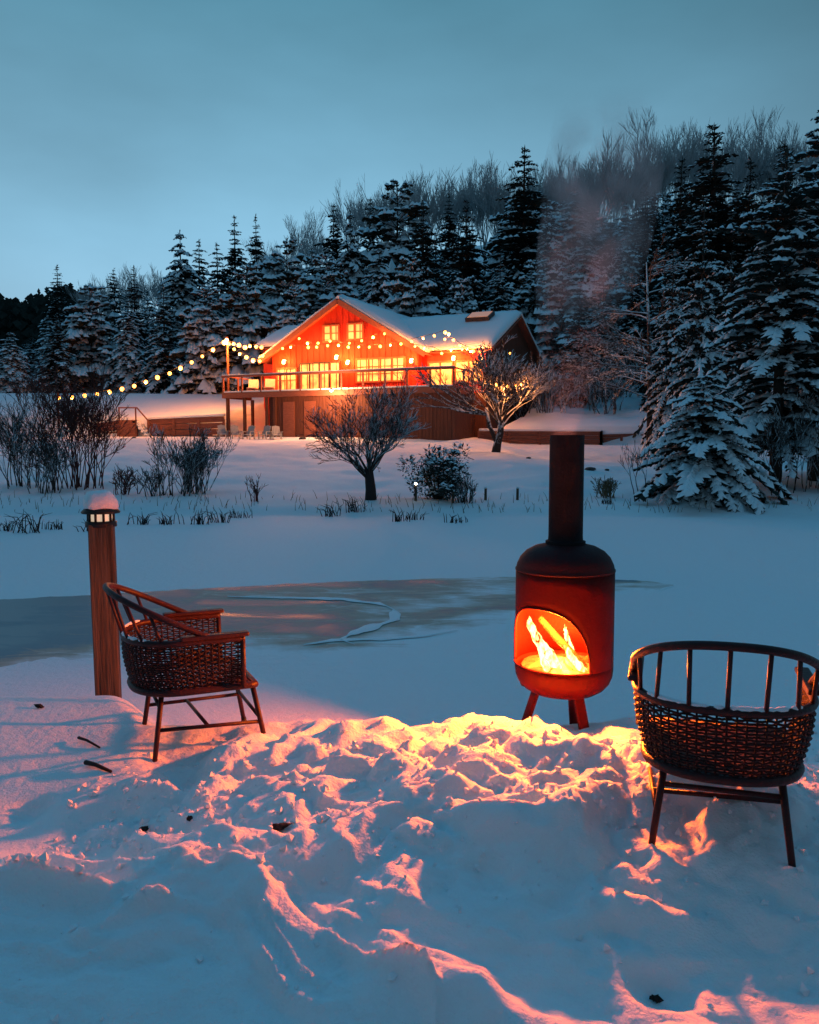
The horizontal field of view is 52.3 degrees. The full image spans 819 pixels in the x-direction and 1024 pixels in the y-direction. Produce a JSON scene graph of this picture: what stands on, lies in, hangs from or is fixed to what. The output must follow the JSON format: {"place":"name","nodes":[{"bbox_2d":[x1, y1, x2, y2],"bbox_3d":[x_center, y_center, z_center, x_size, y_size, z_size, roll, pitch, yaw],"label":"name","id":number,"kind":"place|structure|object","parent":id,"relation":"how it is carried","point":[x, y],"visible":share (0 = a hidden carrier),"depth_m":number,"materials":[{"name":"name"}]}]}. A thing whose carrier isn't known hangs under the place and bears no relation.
{"place":"outdoors","nodes":[
{"label":"outdoors","id":0,"kind":"place"},
{"bbox_2d":[0,577,672,666],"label":"pond ice","id":1,"kind":"structure","parent":0,"point":[34,629],"depth_m":8.30,"materials":[{"name":"grey ice"}]},
{"bbox_2d":[228,596,400,643],"bbox_3d":[-0.749,0.995,8.477,1.221,0.015,2.730,-3,6,-34],"label":"snow drift","id":2,"kind":"object","parent":1,"relation":"on","point":[394,615],"visible":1,"depth_m":8.29,"materials":[{"name":"white snow"}]},
{"bbox_2d":[0,488,817,512],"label":"dry grass","id":3,"kind":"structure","parent":0,"point":[371,503],"depth_m":20.50,"materials":[{"name":"brown plant"}]},
{"bbox_2d":[0,222,818,1023],"bbox_3d":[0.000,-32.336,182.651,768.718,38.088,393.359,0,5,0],"label":"snow ground","id":4,"kind":"structure","parent":0,"point":[748,576],"depth_m":3.27,"materials":[{"name":"white snow"}]},
{"bbox_2d":[0,331,40,392],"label":"conifer tree","id":5,"kind":"object","parent":4,"relation":"on","point":[4,350],"visible":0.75,"depth_m":64.87,"materials":[{"name":"green plant"}]},
{"bbox_2d":[0,396,50,488],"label":"bare shrub","id":6,"kind":"object","parent":4,"relation":"on","point":[16,428],"visible":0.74,"depth_m":24.26,"materials":[{"name":"brown plant"}]},
{"bbox_2d":[2,356,76,466],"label":"sapling","id":7,"kind":"object","parent":4,"relation":"on","point":[27,392],"visible":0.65,"depth_m":29.89,"materials":[{"name":"red plant"}]},
{"bbox_2d":[0,414,82,493],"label":"bare shrub","id":8,"kind":"object","parent":4,"relation":"on","point":[53,456],"visible":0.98,"depth_m":22.93,"materials":[{"name":"brown plant"}]},
{"bbox_2d":[0,283,98,359],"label":"wood","id":9,"kind":"object","parent":4,"relation":"on","point":[19,319],"visible":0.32,"depth_m":102.97,"materials":[{"name":"plant"}]},
{"bbox_2d":[29,315,87,392],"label":"conifer tree","id":10,"kind":"object","parent":4,"relation":"on","point":[61,353],"visible":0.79,"depth_m":65.64,"materials":[{"name":"green plant"}]},
{"bbox_2d":[37,265,82,354],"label":"spruce tree","id":11,"kind":"object","parent":4,"relation":"on","point":[57,309],"visible":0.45,"depth_m":94.06,"materials":[{"name":"green plant"}]},
{"bbox_2d":[4,357,138,490],"bbox_3d":[-9.519,-2.526,23.969,3.465,3.746,4.075,0,5,0],"label":"bare shrub","id":12,"kind":"object","parent":4,"relation":"on","point":[68,415],"visible":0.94,"depth_m":23.58,"materials":[{"name":"red plant"}]},
{"bbox_2d":[56,283,123,389],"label":"pine tree","id":13,"kind":"object","parent":4,"relation":"on","point":[104,348],"visible":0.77,"depth_m":68.16,"materials":[{"name":"green plant"}]},
{"bbox_2d":[81,490,121,697],"bbox_3d":[-1.837,0.630,5.014,0.224,1.528,0.224,-1,5,-14],"label":"lamp post","id":14,"kind":"object","parent":4,"relation":"on","point":[100,509],"visible":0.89,"depth_m":4.93,"materials":[{"name":"brown wood"}]},
{"bbox_2d":[100,268,128,343],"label":"spruce tree","id":15,"kind":"object","parent":4,"relation":"on","point":[120,307],"visible":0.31,"depth_m":82.33,"materials":[{"name":"green plant"}]},
{"bbox_2d":[98,301,152,392],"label":"conifer tree","id":16,"kind":"object","parent":4,"relation":"on","point":[124,357],"visible":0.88,"depth_m":66.20,"materials":[{"name":"green plant"}]},
{"bbox_2d":[118,407,152,436],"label":"garden steps","id":17,"kind":"structure","parent":4,"relation":"on","point":[134,431],"depth_m":49.36,"materials":[{"name":"brown wood"}]},
{"bbox_2d":[121,265,152,362],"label":"spruce tree","id":18,"kind":"object","parent":4,"relation":"on","point":[144,331],"visible":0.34,"depth_m":68.73,"materials":[{"name":"green plant"}]},
{"bbox_2d":[119,262,170,320],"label":"bare tree","id":19,"kind":"object","parent":4,"relation":"on","point":[154,290],"visible":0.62,"depth_m":94.44,"materials":[{"name":"brown plant"}]},
{"bbox_2d":[128,464,178,496],"bbox_3d":[-6.722,-0.824,22.038,1.338,0.917,0.888,-2,5,-26],"label":"bare shrub","id":20,"kind":"object","parent":4,"relation":"on","point":[156,483],"visible":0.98,"depth_m":21.95,"materials":[{"name":"brown plant"}]},
{"bbox_2d":[128,283,185,393],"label":"spruce tree","id":21,"kind":"object","parent":4,"relation":"on","point":[156,353],"visible":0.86,"depth_m":64.78,"materials":[{"name":"green plant"}]},
{"bbox_2d":[150,230,206,360],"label":"spruce tree","id":22,"kind":"object","parent":4,"relation":"on","point":[178,287],"visible":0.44,"depth_m":73.97,"materials":[{"name":"green plant"}]},
{"bbox_2d":[103,582,265,761],"bbox_3d":[-1.080,0.744,4.005,0.715,0.845,0.616,-2,5,-24],"label":"wicker chair","id":23,"kind":"object","parent":4,"relation":"on","point":[237,676],"visible":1,"depth_m":3.80,"materials":[{"name":"wicker"}]},
{"bbox_2d":[147,414,224,436],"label":"retaining wall","id":24,"kind":"structure","parent":4,"relation":"on","point":[172,423],"depth_m":49.58,"materials":[{"name":"brown wood"}]},
{"bbox_2d":[142,423,239,495],"bbox_3d":[-5.762,-1.428,22.494,2.844,1.959,1.970,-2,5,-25],"label":"bare shrub","id":25,"kind":"object","parent":4,"relation":"on","point":[193,462],"visible":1,"depth_m":22.22,"materials":[{"name":"brown plant"}]},
{"bbox_2d":[160,284,248,394],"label":"pine tree","id":26,"kind":"object","parent":4,"relation":"on","point":[191,349],"visible":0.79,"depth_m":60.32,"materials":[{"name":"green plant"}]},
{"bbox_2d":[186,244,236,358],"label":"spruce tree","id":27,"kind":"object","parent":4,"relation":"on","point":[218,276],"visible":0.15,"depth_m":74.35,"materials":[{"name":"green plant"}]},
{"bbox_2d":[219,216,254,337],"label":"spruce tree","id":28,"kind":"object","parent":4,"relation":"on","point":[238,261],"visible":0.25,"depth_m":80.03,"materials":[{"name":"green plant"}]},
{"bbox_2d":[200,262,276,393],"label":"pine tree","id":29,"kind":"object","parent":4,"relation":"on","point":[247,332],"visible":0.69,"depth_m":60.90,"materials":[{"name":"green plant"}]},
{"bbox_2d":[247,237,325,338],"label":"pine tree","id":30,"kind":"object","parent":4,"relation":"on","point":[280,275],"visible":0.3,"depth_m":66.74,"materials":[{"name":"green plant"}]},
{"bbox_2d":[267,284,311,335],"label":"pine tree","id":31,"kind":"object","parent":4,"relation":"on","point":[283,319],"visible":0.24,"depth_m":59.59,"materials":[{"name":"green plant"}]},
{"bbox_2d":[283,206,326,268],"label":"bare tree","id":32,"kind":"object","parent":4,"relation":"on","point":[292,235],"visible":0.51,"depth_m":100.43,"materials":[{"name":"brown plant"}]},
{"bbox_2d":[307,204,344,295],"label":"spruce tree","id":33,"kind":"object","parent":4,"relation":"on","point":[334,244],"visible":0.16,"depth_m":76.00,"materials":[{"name":"green plant"}]},
{"bbox_2d":[296,251,358,316],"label":"pine tree","id":34,"kind":"object","parent":4,"relation":"on","point":[328,293],"visible":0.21,"depth_m":64.38,"materials":[{"name":"green plant"}]},
{"bbox_2d":[319,180,366,250],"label":"bare tree","id":35,"kind":"object","parent":4,"relation":"on","point":[341,219],"visible":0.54,"depth_m":98.56,"materials":[{"name":"brown plant"}]},
{"bbox_2d":[330,211,371,298],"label":"spruce tree","id":36,"kind":"object","parent":4,"relation":"on","point":[351,257],"visible":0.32,"depth_m":73.91,"materials":[{"name":"green plant"}]},
{"bbox_2d":[221,365,486,440],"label":"deck","id":37,"kind":"structure","parent":4,"relation":"on","point":[446,424],"depth_m":46.26,"materials":[{"name":"brown wood"}]},
{"bbox_2d":[296,362,431,500],"bbox_3d":[-1.126,-2.047,21.619,3.348,3.624,3.010,0,5,0],"label":"apple tree","id":38,"kind":"object","parent":4,"relation":"on","point":[375,425],"visible":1,"depth_m":21.13,"materials":[{"name":"brown plant"}]},
{"bbox_2d":[363,247,399,309],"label":"spruce tree","id":39,"kind":"object","parent":4,"relation":"on","point":[376,294],"visible":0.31,"depth_m":66.37,"materials":[{"name":"green plant"}]},
{"bbox_2d":[346,179,431,301],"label":"pine tree","id":40,"kind":"object","parent":4,"relation":"on","point":[400,246],"visible":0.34,"depth_m":76.66,"materials":[{"name":"green plant"}]},
{"bbox_2d":[255,294,545,436],"bbox_3d":[-1.002,-9.043,54.461,17.150,8.444,17.215,2,5,24],"label":"cabin","id":41,"kind":"object","parent":4,"relation":"on","point":[341,318],"visible":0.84,"depth_m":49.22,"materials":[{"name":"brown wood"}]},
{"bbox_2d":[298,361,340,388],"bbox_3d":[-5.409,-8.048,50.107,2.880,1.910,0.100,2,5,24],"label":"window","id":42,"kind":"structure","parent":41,"relation":"in","point":[312,366],"depth_m":50.05,"materials":[{"name":"beige glass"}]},
{"bbox_2d":[355,356,405,382],"bbox_3d":[-1.686,-8.252,48.427,3.230,1.430,0.100,2,5,24],"label":"window","id":43,"kind":"structure","parent":41,"relation":"in","point":[390,362],"depth_m":48.40,"materials":[{"name":"beige"}]},
{"bbox_2d":[380,255,445,316],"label":"pine tree","id":44,"kind":"object","parent":4,"relation":"on","point":[409,293],"visible":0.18,"depth_m":60.36,"materials":[{"name":"green plant"}]},
{"bbox_2d":[393,200,447,313],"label":"spruce tree","id":45,"kind":"object","parent":4,"relation":"on","point":[423,242],"visible":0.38,"depth_m":70.25,"materials":[{"name":"green plant"}]},
{"bbox_2d":[402,163,461,247],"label":"bare tree","id":46,"kind":"object","parent":4,"relation":"on","point":[443,196],"visible":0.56,"depth_m":88.95,"materials":[{"name":"brown plant"}]},
{"bbox_2d":[395,441,473,500],"bbox_3d":[0.678,-0.990,21.690,2.057,1.716,2.500,1,5,13],"label":"evergreen bush","id":47,"kind":"object","parent":4,"relation":"on","point":[447,468],"visible":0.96,"depth_m":21.38,"materials":[{"name":"green plant"}]},
{"bbox_2d":[408,180,472,249],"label":"bare tree","id":48,"kind":"object","parent":4,"relation":"on","point":[456,208],"visible":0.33,"depth_m":91.73,"materials":[{"name":"brown plant"}]},
{"bbox_2d":[431,193,469,296],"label":"spruce tree","id":49,"kind":"object","parent":4,"relation":"on","point":[448,235],"visible":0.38,"depth_m":83.68,"materials":[{"name":"green plant"}]},
{"bbox_2d":[443,274,490,314],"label":"pine tree","id":50,"kind":"object","parent":4,"relation":"on","point":[468,307],"visible":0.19,"depth_m":58.68,"materials":[{"name":"green plant"}]},
{"bbox_2d":[437,199,497,313],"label":"spruce tree","id":51,"kind":"object","parent":4,"relation":"on","point":[461,264],"visible":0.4,"depth_m":68.16,"materials":[{"name":"green plant"}]},
{"bbox_2d":[402,334,560,451],"bbox_3d":[3.110,-4.997,35.362,7.144,5.369,4.631,0,5,0],"label":"apple tree","id":52,"kind":"object","parent":4,"relation":"on","point":[488,377],"visible":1,"depth_m":35.31,"materials":[{"name":"brown plant"}]},
{"bbox_2d":[441,151,521,274],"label":"bare tree","id":53,"kind":"object","parent":4,"relation":"on","point":[477,218],"visible":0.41,"depth_m":92.84,"materials":[{"name":"brown plant"}]},
{"bbox_2d":[463,160,518,236],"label":"bare tree","id":54,"kind":"object","parent":4,"relation":"on","point":[483,207],"visible":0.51,"depth_m":89.29,"materials":[{"name":"brown plant"}]},
{"bbox_2d":[480,250,517,311],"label":"spruce tree","id":55,"kind":"object","parent":4,"relation":"on","point":[500,300],"visible":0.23,"depth_m":61.71,"materials":[{"name":"green plant"}]},
{"bbox_2d":[484,202,571,287],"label":"conifer tree","id":56,"kind":"object","parent":4,"relation":"on","point":[492,263],"visible":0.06,"depth_m":80.67,"materials":[{"name":"green plant"}]},
{"bbox_2d":[481,146,580,320],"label":"spruce tree","id":57,"kind":"object","parent":4,"relation":"on","point":[519,242],"visible":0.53,"depth_m":69.63,"materials":[{"name":"green plant"}]},
{"bbox_2d":[510,257,571,371],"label":"conifer tree","id":58,"kind":"object","parent":4,"relation":"on","point":[522,295],"visible":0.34,"depth_m":62.88,"materials":[{"name":"green plant"}]},
{"bbox_2d":[522,209,570,317],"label":"spruce tree","id":59,"kind":"object","parent":4,"relation":"on","point":[549,244],"visible":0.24,"depth_m":68.17,"materials":[{"name":"green plant"}]},
{"bbox_2d":[506,145,588,217],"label":"bare tree","id":60,"kind":"object","parent":4,"relation":"on","point":[551,178],"visible":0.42,"depth_m":91.10,"materials":[{"name":"brown plant"}]},
{"bbox_2d":[515,364,581,412],"bbox_3d":[8.634,-7.362,49.460,3.625,3.003,4.079,-4,6,-40],"label":"frosted shrub","id":61,"kind":"object","parent":4,"relation":"on","point":[562,384],"visible":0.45,"depth_m":49.42,"materials":[{"name":"brown plant"}]},
{"bbox_2d":[514,435,615,729],"bbox_3d":[0.769,0.436,4.147,0.493,1.629,0.493,0,5,0],"label":"chiminea","id":62,"kind":"object","parent":4,"relation":"on","point":[565,573],"visible":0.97,"depth_m":4.01,"materials":[{"name":"red metal"}]},
{"bbox_2d":[522,653,588,673],"bbox_3d":[0.771,0.753,4.175,0.420,0.052,0.420,0,5,0],"label":"ember bed","id":63,"kind":"object","parent":62,"relation":"in","point":[532,662],"visible":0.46,"depth_m":4.12,"materials":[{"name":"orange"}]},
{"bbox_2d":[525,260,604,392],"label":"pine tree","id":64,"kind":"object","parent":4,"relation":"on","point":[563,302],"visible":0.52,"depth_m":60.26,"materials":[{"name":"green plant"}]},
{"bbox_2d":[478,428,653,444],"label":"retaining wall","id":65,"kind":"structure","parent":4,"relation":"on","point":[538,436],"depth_m":45.87,"materials":[{"name":"brown wood"}]},
{"bbox_2d":[547,285,609,405],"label":"conifer tree","id":66,"kind":"object","parent":4,"relation":"on","point":[578,324],"visible":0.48,"depth_m":54.94,"materials":[{"name":"green plant"}]},
{"bbox_2d":[556,189,600,286],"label":"conifer tree","id":67,"kind":"object","parent":4,"relation":"on","point":[572,234],"visible":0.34,"depth_m":79.75,"materials":[{"name":"green plant"}]},
{"bbox_2d":[548,161,613,223],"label":"bare tree","id":68,"kind":"object","parent":4,"relation":"on","point":[561,198],"visible":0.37,"depth_m":90.50,"materials":[{"name":"brown plant"}]},
{"bbox_2d":[564,229,604,312],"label":"spruce tree","id":69,"kind":"object","parent":4,"relation":"on","point":[582,266],"visible":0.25,"depth_m":68.20,"materials":[{"name":"green plant"}]},
{"bbox_2d":[550,353,630,407],"bbox_3d":[11.062,-8.225,52.528,5.866,3.508,5.136,0,5,0],"label":"frosted shrub","id":70,"kind":"object","parent":4,"relation":"on","point":[575,374],"visible":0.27,"depth_m":52.57,"materials":[{"name":"brown plant"}]},
{"bbox_2d":[566,127,632,225],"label":"bare tree","id":71,"kind":"object","parent":4,"relation":"on","point":[593,160],"visible":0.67,"depth_m":89.65,"materials":[{"name":"brown plant"}]},
{"bbox_2d":[572,364,638,413],"bbox_3d":[12.157,-7.380,50.421,4.281,2.981,4.090,0,5,0],"label":"frosted shrub","id":72,"kind":"object","parent":4,"relation":"on","point":[616,382],"visible":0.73,"depth_m":50.35,"materials":[{"name":"brown plant"}]},
{"bbox_2d":[572,263,642,383],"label":"pine tree","id":73,"kind":"object","parent":4,"relation":"on","point":[618,292],"visible":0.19,"depth_m":62.00,"materials":[{"name":"green plant"}]},
{"bbox_2d":[584,275,632,391],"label":"conifer tree","id":74,"kind":"object","parent":4,"relation":"on","point":[596,328],"visible":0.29,"depth_m":58.06,"materials":[{"name":"green plant"}]},
{"bbox_2d":[593,211,626,307],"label":"conifer tree","id":75,"kind":"object","parent":4,"relation":"on","point":[610,255],"visible":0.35,"depth_m":76.79,"materials":[{"name":"green plant"}]},
{"bbox_2d":[570,146,654,228],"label":"bare tree","id":76,"kind":"object","parent":4,"relation":"on","point":[614,193],"visible":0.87,"depth_m":88.87,"materials":[{"name":"brown plant"}]},
{"bbox_2d":[606,203,636,273],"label":"conifer tree","id":77,"kind":"object","parent":4,"relation":"on","point":[619,234],"visible":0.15,"depth_m":82.09,"materials":[{"name":"green plant"}]},
{"bbox_2d":[611,230,649,337],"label":"spruce tree","id":78,"kind":"object","parent":4,"relation":"on","point":[631,258],"visible":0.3,"depth_m":66.31,"materials":[{"name":"green plant"}]},
{"bbox_2d":[613,268,655,392],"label":"conifer tree","id":79,"kind":"object","parent":4,"relation":"on","point":[631,320],"visible":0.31,"depth_m":59.91,"materials":[{"name":"green plant"}]},
{"bbox_2d":[608,150,679,222],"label":"bare tree","id":80,"kind":"object","parent":4,"relation":"on","point":[633,201],"visible":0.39,"depth_m":90.32,"materials":[{"name":"brown plant"}]},
{"bbox_2d":[628,180,665,316],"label":"spruce tree","id":81,"kind":"object","parent":4,"relation":"on","point":[645,245],"visible":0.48,"depth_m":75.83,"materials":[{"name":"green plant"}]},
{"bbox_2d":[617,107,684,223],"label":"bare tree","id":82,"kind":"object","parent":4,"relation":"on","point":[646,138],"visible":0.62,"depth_m":89.98,"materials":[{"name":"brown plant"}]},
{"bbox_2d":[550,231,752,456],"bbox_3d":[10.735,-7.136,36.978,8.815,9.792,7.708,2,5,24],"label":"larch tree","id":83,"kind":"object","parent":4,"relation":"on","point":[611,345],"visible":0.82,"depth_m":37.43,"materials":[{"name":"brown plant"}]},
{"bbox_2d":[633,251,686,460],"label":"spruce tree","id":84,"kind":"object","parent":4,"relation":"on","point":[660,410],"visible":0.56,"depth_m":35.40,"materials":[{"name":"green plant"}]},
{"bbox_2d":[623,137,697,215],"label":"bare tree","id":85,"kind":"object","parent":4,"relation":"on","point":[654,164],"visible":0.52,"depth_m":90.02,"materials":[{"name":"brown plant"}]},
{"bbox_2d":[637,255,697,411],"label":"spruce tree","id":86,"kind":"object","parent":4,"relation":"on","point":[680,344],"visible":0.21,"depth_m":51.01,"materials":[{"name":"green plant"}]},
{"bbox_2d":[638,156,700,334],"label":"spruce tree","id":87,"kind":"object","parent":4,"relation":"on","point":[679,220],"visible":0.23,"depth_m":66.13,"materials":[{"name":"green plant"}]},
{"bbox_2d":[658,116,724,201],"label":"bare tree","id":88,"kind":"object","parent":4,"relation":"on","point":[690,173],"visible":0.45,"depth_m":93.71,"materials":[{"name":"brown plant"}]},
{"bbox_2d":[624,122,760,380],"bbox_3d":[21.923,-17.843,60.689,13.536,20.473,12.355,0,5,0],"label":"spruce tree","id":89,"kind":"object","parent":4,"relation":"on","point":[712,183],"visible":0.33,"depth_m":59.80,"materials":[{"name":"green plant"}]},
{"bbox_2d":[652,196,751,461],"bbox_3d":[11.305,-6.708,32.387,4.328,11.111,3.471,3,5,31],"label":"spruce tree","id":90,"kind":"object","parent":4,"relation":"on","point":[690,329],"visible":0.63,"depth_m":32.25,"materials":[{"name":"green plant"}]},
{"bbox_2d":[633,372,794,514],"bbox_3d":[7.505,-1.168,21.731,4.629,4.956,4.407,-2,5,-23],"label":"spruce tree","id":91,"kind":"object","parent":4,"relation":"on","point":[703,462],"visible":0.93,"depth_m":20.80,"materials":[{"name":"green plant"}]},
{"bbox_2d":[628,641,818,866],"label":"wicker chair","id":92,"kind":"object","parent":4,"relation":"on","point":[756,753],"visible":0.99,"depth_m":2.68,"materials":[{"name":"wicker"}]},
{"bbox_2d":[695,118,758,203],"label":"bare tree","id":93,"kind":"object","parent":4,"relation":"on","point":[731,141],"visible":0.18,"depth_m":95.41,"materials":[{"name":"brown plant"}]},
{"bbox_2d":[700,156,763,369],"bbox_3d":[23.503,-16.138,58.744,7.815,17.466,7.565,0,5,2],"label":"spruce tree","id":94,"kind":"object","parent":4,"relation":"on","point":[749,203],"visible":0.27,"depth_m":58.36,"materials":[{"name":"green plant"}]},
{"bbox_2d":[695,138,773,222],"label":"bare tree","id":95,"kind":"object","parent":4,"relation":"on","point":[741,176],"visible":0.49,"depth_m":89.23,"materials":[{"name":"brown plant"}]},
{"bbox_2d":[704,252,766,442],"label":"spruce tree","id":96,"kind":"object","parent":4,"relation":"on","point":[729,373],"visible":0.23,"depth_m":43.05,"materials":[{"name":"green plant"}]},
{"bbox_2d":[725,105,784,213],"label":"bare tree","id":97,"kind":"object","parent":4,"relation":"on","point":[759,136],"visible":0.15,"depth_m":95.79,"materials":[{"name":"brown plant"}]},
{"bbox_2d":[701,145,818,482],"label":"spruce tree","id":98,"kind":"object","parent":4,"relation":"on","point":[776,355],"visible":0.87,"depth_m":22.84,"materials":[{"name":"green plant"}]},
{"bbox_2d":[712,140,809,351],"bbox_3d":[24.846,-16.069,56.926,8.934,18.150,8.648,3,6,34],"label":"spruce tree","id":99,"kind":"object","parent":4,"relation":"on","point":[779,220],"visible":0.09,"depth_m":56.59,"materials":[{"name":"green plant"}]},
{"bbox_2d":[722,115,808,203],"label":"bare tree","id":100,"kind":"object","parent":4,"relation":"on","point":[762,161],"visible":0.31,"depth_m":90.02,"materials":[{"name":"brown plant"}]},
{"bbox_2d":[740,110,818,480],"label":"spruce tree","id":101,"kind":"object","parent":4,"relation":"on","point":[810,173],"visible":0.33,"depth_m":24.22,"materials":[{"name":"green plant"}]},
{"bbox_2d":[752,408,817,495],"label":"sapling","id":102,"kind":"object","parent":4,"relation":"on","point":[781,429],"visible":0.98,"depth_m":21.81,"materials":[{"name":"brown plant"}]},
{"bbox_2d":[770,392,818,493],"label":"sapling","id":103,"kind":"object","parent":4,"relation":"on","point":[799,432],"visible":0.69,"depth_m":22.32,"materials":[{"name":"brown plant"}]},
{"bbox_2d":[0,0,818,330],"label":"sky","id":104,"kind":"structure","parent":0,"point":[126,126],"materials":[{"name":"blue"}]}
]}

